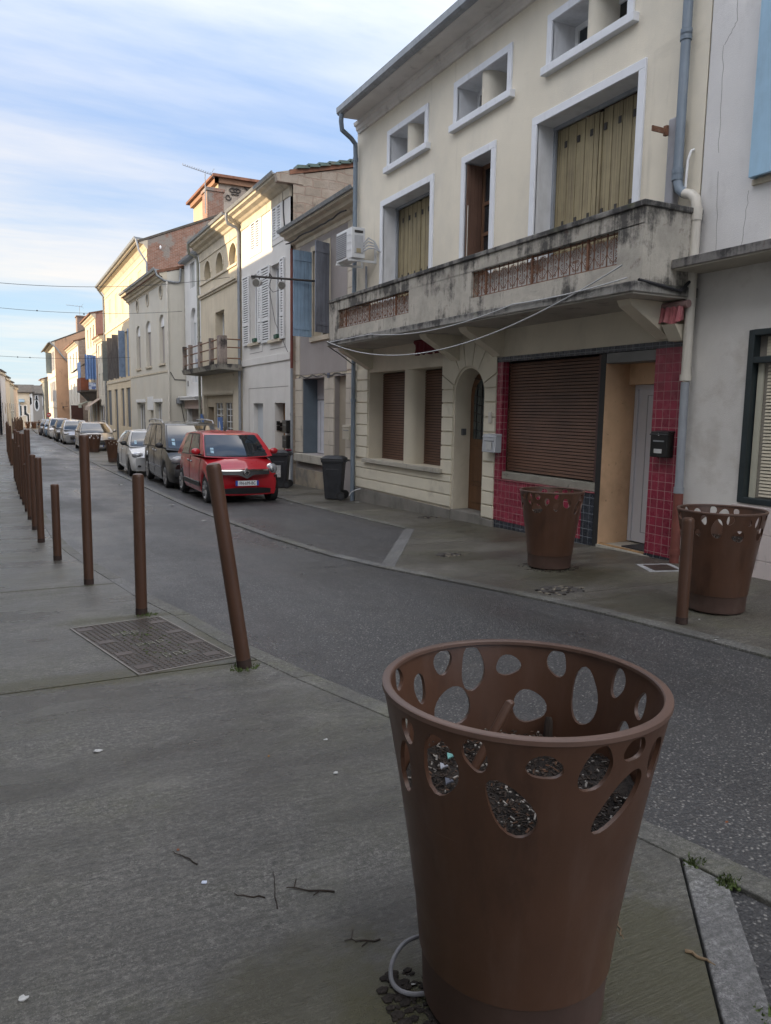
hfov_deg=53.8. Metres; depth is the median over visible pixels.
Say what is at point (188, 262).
house
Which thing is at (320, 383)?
white shutter door
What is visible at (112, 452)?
planter
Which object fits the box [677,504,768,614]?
planter
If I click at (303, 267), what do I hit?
window
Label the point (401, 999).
soil crumbs
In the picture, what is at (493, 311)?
facade cable
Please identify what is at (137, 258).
house
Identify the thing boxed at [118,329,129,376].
window
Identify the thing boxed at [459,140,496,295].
balcony door
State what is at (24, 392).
house
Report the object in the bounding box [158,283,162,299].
round window
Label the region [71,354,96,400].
timber balcony
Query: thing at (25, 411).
window
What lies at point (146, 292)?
round window
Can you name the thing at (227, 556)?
bollard
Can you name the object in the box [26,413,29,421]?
window
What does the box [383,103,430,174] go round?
window
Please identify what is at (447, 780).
scrap
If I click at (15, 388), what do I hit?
house
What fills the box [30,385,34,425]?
house
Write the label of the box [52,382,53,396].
window
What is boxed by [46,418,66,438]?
parked car
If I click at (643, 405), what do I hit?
white door
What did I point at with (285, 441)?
letterbox
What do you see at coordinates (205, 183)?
tv aerial
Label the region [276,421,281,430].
meter box cluster
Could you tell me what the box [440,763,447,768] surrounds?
scrap
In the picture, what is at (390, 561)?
flush stone line
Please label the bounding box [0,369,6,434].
house
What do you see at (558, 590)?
ground cover
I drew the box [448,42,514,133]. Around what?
window
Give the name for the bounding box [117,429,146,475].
parked car
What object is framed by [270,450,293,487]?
wheelie bin
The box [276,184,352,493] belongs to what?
house
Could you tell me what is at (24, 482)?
bollard
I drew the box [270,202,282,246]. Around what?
attic window
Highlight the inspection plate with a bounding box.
[636,564,678,571]
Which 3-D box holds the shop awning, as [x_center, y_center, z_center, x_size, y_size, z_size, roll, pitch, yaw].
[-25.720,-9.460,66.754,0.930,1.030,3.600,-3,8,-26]
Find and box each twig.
[173,851,197,864]
[234,893,264,897]
[273,873,277,908]
[286,879,334,895]
[344,928,379,945]
[685,949,715,964]
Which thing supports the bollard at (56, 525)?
on the pavement at (114, 909)
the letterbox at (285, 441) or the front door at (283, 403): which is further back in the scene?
the front door at (283, 403)
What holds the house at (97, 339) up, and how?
on the ground
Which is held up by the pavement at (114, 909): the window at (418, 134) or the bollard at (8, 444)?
the bollard at (8, 444)
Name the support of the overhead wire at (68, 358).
attached to the house at (137, 258)
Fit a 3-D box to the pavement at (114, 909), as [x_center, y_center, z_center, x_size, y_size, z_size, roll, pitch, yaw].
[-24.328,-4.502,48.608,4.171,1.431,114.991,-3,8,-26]
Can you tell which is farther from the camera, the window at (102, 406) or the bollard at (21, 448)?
the window at (102, 406)
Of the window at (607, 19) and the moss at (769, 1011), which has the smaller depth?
the moss at (769, 1011)
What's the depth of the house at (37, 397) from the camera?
126.47 m
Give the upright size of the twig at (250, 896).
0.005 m
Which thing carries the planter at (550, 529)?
on the pavement at (617, 581)
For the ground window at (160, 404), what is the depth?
38.02 m
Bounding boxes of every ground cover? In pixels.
[418,516,440,518]
[436,553,464,556]
[535,585,584,595]
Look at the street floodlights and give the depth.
19.55 m
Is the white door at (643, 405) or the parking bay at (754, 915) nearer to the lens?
the parking bay at (754, 915)
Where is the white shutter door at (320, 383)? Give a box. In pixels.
[317,379,324,452]
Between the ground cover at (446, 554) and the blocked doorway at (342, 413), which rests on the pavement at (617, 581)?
the ground cover at (446, 554)
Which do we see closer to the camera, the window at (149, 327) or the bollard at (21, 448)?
the bollard at (21, 448)
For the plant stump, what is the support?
in the planter at (522, 840)
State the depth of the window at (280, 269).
23.04 m
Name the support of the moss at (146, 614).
on the pavement at (114, 909)
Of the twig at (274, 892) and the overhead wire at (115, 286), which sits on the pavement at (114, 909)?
the twig at (274, 892)
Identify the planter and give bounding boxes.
[24,422,29,428]
[31,422,36,428]
[86,434,100,451]
[105,439,117,461]
[382,639,673,1023]
[519,486,585,569]
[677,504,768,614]
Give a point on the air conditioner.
(350, 245)
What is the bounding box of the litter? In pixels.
[18,994,28,1001]
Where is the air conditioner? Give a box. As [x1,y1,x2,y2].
[336,227,380,288]
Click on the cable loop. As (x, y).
(396, 987)
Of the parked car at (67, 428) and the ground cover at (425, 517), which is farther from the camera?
the parked car at (67, 428)
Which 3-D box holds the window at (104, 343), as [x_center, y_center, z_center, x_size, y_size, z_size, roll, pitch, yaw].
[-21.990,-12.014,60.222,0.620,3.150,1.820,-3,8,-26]
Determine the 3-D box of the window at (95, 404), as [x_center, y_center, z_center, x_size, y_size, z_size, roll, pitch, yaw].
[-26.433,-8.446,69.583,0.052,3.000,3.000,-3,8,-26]
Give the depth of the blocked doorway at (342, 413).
19.15 m
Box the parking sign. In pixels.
[218,417,222,430]
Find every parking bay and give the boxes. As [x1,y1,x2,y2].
[42,434,403,563]
[730,888,770,1006]
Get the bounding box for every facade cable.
[327,265,622,355]
[331,277,627,341]
[638,278,690,292]
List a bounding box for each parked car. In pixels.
[37,419,47,434]
[41,419,48,436]
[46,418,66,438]
[52,419,74,441]
[59,420,84,443]
[75,420,116,447]
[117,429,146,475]
[143,418,218,487]
[178,430,277,502]
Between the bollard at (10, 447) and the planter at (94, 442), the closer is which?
the bollard at (10, 447)
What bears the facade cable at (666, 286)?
attached to the house at (495, 168)
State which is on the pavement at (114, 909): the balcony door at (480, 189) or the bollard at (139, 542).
the bollard at (139, 542)
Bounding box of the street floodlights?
[251,273,314,291]
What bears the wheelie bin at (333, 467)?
on the pavement at (617, 581)
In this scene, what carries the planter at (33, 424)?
on the pavement at (617, 581)
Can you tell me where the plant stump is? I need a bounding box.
[543,717,552,736]
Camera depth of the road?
5.95 m
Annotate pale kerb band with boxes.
[682,861,770,1023]
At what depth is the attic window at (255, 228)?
24.02 m
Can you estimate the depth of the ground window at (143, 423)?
41.82 m
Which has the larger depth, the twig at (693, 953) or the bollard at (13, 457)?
the bollard at (13, 457)
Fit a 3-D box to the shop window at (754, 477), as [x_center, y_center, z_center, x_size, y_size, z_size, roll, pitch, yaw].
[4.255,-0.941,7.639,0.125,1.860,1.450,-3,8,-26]
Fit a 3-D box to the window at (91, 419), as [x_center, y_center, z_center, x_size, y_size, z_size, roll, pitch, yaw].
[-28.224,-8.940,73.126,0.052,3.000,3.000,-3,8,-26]
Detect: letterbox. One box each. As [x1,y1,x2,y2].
[282,420,289,432]
[282,435,289,447]
[342,425,350,439]
[482,433,501,452]
[650,430,674,457]
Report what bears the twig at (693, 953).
on the pavement at (114, 909)
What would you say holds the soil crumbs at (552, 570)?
on the pavement at (617, 581)
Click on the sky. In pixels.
(104, 103)
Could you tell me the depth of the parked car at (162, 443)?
21.19 m
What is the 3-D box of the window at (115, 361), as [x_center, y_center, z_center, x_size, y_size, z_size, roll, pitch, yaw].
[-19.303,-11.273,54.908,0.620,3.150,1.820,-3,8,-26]
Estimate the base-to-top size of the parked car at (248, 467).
1.585 m
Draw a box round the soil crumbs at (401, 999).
[376,967,439,1023]
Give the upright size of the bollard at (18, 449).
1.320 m
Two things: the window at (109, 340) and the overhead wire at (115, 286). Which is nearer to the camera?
the overhead wire at (115, 286)
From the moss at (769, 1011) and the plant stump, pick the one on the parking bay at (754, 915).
the moss at (769, 1011)
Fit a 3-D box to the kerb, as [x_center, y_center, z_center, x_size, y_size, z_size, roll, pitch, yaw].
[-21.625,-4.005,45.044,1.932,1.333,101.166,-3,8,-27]
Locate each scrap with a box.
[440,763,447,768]
[445,777,453,783]
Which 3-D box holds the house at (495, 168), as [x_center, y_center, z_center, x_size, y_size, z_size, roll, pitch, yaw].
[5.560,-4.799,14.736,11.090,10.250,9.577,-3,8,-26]
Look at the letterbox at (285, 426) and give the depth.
21.95 m
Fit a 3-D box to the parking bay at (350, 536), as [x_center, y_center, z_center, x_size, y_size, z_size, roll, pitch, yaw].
[-16.317,-3.600,42.627,2.679,0.944,77.000,-3,8,-26]
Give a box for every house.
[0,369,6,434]
[5,375,11,430]
[9,381,14,429]
[13,385,18,418]
[14,384,31,427]
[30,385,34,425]
[32,385,43,425]
[38,377,48,418]
[41,315,84,418]
[63,338,87,421]
[79,310,102,421]
[92,333,105,422]
[95,186,224,439]
[118,265,186,429]
[177,250,201,421]
[182,212,242,430]
[186,173,258,221]
[225,159,352,483]
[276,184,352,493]
[327,0,713,563]
[672,0,770,580]
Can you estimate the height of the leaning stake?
0.209 m
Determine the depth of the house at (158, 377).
36.87 m
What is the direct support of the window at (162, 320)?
in the house at (158, 377)
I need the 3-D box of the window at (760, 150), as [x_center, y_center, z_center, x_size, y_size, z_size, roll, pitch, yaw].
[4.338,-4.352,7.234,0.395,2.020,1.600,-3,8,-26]
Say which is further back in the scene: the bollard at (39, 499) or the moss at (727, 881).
the bollard at (39, 499)
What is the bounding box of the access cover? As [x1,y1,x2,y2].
[70,616,234,675]
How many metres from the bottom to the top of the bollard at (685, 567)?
1.000 m
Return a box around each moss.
[134,612,157,616]
[230,663,259,671]
[683,854,706,868]
[715,871,741,891]
[753,1003,770,1023]
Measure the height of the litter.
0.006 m
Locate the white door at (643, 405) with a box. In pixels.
[627,384,653,542]
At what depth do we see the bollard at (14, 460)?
21.87 m
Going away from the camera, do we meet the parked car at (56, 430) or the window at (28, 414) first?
the parked car at (56, 430)
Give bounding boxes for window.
[18,405,22,416]
[23,405,27,415]
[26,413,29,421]
[34,399,39,410]
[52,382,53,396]
[54,386,56,400]
[90,405,92,421]
[94,403,96,421]
[101,405,104,421]
[102,341,108,380]
[106,338,116,379]
[111,334,122,378]
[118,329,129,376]
[135,328,140,370]
[141,403,145,428]
[145,292,148,306]
[145,322,151,368]
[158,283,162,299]
[158,316,165,365]
[159,403,161,421]
[217,403,223,430]
[227,403,232,429]
[242,269,260,346]
[249,217,261,258]
[260,257,284,343]
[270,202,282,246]
[293,237,330,342]
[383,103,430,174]
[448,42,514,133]
[540,0,638,77]
[737,328,770,506]
[748,0,770,185]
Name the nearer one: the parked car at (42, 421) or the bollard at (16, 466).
the bollard at (16, 466)
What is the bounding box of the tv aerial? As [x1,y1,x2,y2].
[182,163,213,213]
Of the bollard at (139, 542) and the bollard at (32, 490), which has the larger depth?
the bollard at (32, 490)
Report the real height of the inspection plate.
0.044 m
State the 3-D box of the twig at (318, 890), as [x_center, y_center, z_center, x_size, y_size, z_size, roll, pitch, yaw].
[-0.258,1.296,2.613,0.164,0.009,0.051,4,8,21]
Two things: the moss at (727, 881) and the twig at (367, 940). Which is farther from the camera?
the moss at (727, 881)
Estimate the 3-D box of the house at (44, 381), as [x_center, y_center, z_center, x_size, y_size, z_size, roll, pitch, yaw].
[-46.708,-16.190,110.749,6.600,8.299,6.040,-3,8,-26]
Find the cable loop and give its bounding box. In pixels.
[388,934,424,996]
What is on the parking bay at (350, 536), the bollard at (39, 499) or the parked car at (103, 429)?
the parked car at (103, 429)
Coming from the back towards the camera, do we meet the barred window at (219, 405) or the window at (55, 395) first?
the window at (55, 395)
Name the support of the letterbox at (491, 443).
attached to the house at (495, 168)
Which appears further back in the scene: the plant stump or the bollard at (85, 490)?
the bollard at (85, 490)
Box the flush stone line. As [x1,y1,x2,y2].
[38,434,770,658]
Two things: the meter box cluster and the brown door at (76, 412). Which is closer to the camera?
the meter box cluster
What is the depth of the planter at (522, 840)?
1.85 m
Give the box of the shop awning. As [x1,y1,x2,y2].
[85,398,99,409]
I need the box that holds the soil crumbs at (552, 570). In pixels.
[518,563,578,571]
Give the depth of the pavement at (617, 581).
8.57 m
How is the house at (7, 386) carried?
on the ground
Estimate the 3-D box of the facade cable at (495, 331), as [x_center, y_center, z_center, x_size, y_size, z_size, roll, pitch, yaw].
[0.690,-2.910,12.195,0.016,0.701,8.504,-3,8,-27]
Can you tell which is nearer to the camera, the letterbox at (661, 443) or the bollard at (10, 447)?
the letterbox at (661, 443)
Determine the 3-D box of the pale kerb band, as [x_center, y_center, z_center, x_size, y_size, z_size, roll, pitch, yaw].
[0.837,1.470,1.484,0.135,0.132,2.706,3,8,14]
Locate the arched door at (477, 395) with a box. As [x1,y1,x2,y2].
[468,374,483,510]
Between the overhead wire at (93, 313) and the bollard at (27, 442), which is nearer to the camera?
the bollard at (27, 442)
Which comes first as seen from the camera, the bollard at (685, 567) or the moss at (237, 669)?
the moss at (237, 669)
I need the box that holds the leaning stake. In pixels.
[471,700,514,769]
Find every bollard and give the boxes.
[8,426,12,465]
[8,427,9,461]
[12,438,13,474]
[13,430,16,484]
[13,440,15,480]
[15,431,19,493]
[15,442,17,488]
[17,446,21,498]
[19,433,24,504]
[23,464,26,511]
[24,429,31,519]
[29,454,36,529]
[34,457,44,542]
[50,484,61,560]
[79,434,93,584]
[132,473,147,615]
[206,462,251,668]
[675,517,694,624]
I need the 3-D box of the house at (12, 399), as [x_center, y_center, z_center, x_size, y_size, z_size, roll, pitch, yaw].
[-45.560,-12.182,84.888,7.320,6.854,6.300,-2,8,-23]
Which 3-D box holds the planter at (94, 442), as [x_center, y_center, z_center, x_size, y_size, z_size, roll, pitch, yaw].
[-15.290,-3.615,39.869,0.753,0.904,0.753,6,9,34]
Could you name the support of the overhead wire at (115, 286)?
attached to the house at (212, 243)
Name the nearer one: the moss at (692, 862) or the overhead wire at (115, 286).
the moss at (692, 862)
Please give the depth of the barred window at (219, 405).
29.45 m
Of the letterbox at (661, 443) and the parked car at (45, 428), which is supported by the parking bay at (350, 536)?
the parked car at (45, 428)
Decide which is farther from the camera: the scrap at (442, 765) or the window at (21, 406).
the window at (21, 406)
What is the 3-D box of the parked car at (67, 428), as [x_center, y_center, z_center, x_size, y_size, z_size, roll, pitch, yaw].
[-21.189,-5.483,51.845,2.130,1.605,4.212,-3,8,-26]
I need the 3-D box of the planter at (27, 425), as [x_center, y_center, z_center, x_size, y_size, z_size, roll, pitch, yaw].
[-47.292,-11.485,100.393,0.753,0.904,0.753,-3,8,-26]
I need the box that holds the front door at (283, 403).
[283,403,284,449]
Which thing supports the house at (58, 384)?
on the ground
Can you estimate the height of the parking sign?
0.800 m
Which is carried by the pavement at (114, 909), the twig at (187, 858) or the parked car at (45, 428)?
the twig at (187, 858)
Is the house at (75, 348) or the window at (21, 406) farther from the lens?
the window at (21, 406)
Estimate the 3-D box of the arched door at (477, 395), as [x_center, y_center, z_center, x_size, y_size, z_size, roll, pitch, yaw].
[1.715,-1.244,13.302,0.120,2.475,0.900,-3,8,-26]
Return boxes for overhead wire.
[5,277,227,286]
[5,308,180,314]
[5,356,128,358]
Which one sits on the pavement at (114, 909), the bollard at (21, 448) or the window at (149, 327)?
the bollard at (21, 448)
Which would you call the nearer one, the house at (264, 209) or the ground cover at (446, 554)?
the ground cover at (446, 554)
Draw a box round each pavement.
[0,433,719,1023]
[32,429,770,649]
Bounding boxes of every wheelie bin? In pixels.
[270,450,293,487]
[320,455,349,499]
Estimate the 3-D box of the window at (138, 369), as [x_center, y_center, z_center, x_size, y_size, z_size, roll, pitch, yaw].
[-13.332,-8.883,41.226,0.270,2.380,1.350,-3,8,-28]
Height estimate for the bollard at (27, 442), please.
1.720 m
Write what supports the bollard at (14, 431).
on the pavement at (114, 909)
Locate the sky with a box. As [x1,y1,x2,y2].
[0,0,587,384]
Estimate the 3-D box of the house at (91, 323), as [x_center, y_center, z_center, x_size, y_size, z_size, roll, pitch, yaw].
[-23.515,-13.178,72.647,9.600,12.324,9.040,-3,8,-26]
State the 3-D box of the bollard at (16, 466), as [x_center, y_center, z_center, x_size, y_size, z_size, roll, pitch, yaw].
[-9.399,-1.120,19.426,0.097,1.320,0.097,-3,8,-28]
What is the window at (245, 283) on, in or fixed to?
in the house at (264, 209)
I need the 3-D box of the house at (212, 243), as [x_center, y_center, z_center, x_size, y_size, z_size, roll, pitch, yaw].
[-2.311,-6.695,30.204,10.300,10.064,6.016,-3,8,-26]
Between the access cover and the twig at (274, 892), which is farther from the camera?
the access cover
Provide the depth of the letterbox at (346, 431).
18.08 m
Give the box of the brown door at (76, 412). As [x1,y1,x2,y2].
[71,405,82,419]
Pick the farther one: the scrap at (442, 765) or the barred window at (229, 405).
the barred window at (229, 405)
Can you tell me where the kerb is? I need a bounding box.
[44,512,770,906]
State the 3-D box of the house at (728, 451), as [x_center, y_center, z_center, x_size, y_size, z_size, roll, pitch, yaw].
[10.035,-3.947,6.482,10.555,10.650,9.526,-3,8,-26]
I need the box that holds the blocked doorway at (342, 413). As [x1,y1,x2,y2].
[339,376,346,455]
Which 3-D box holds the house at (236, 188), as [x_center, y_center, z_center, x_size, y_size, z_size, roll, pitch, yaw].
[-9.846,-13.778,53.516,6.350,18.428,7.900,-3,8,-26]
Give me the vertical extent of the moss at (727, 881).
0.037 m
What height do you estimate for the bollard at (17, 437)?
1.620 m
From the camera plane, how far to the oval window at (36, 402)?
126.26 m
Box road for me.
[18,427,770,878]

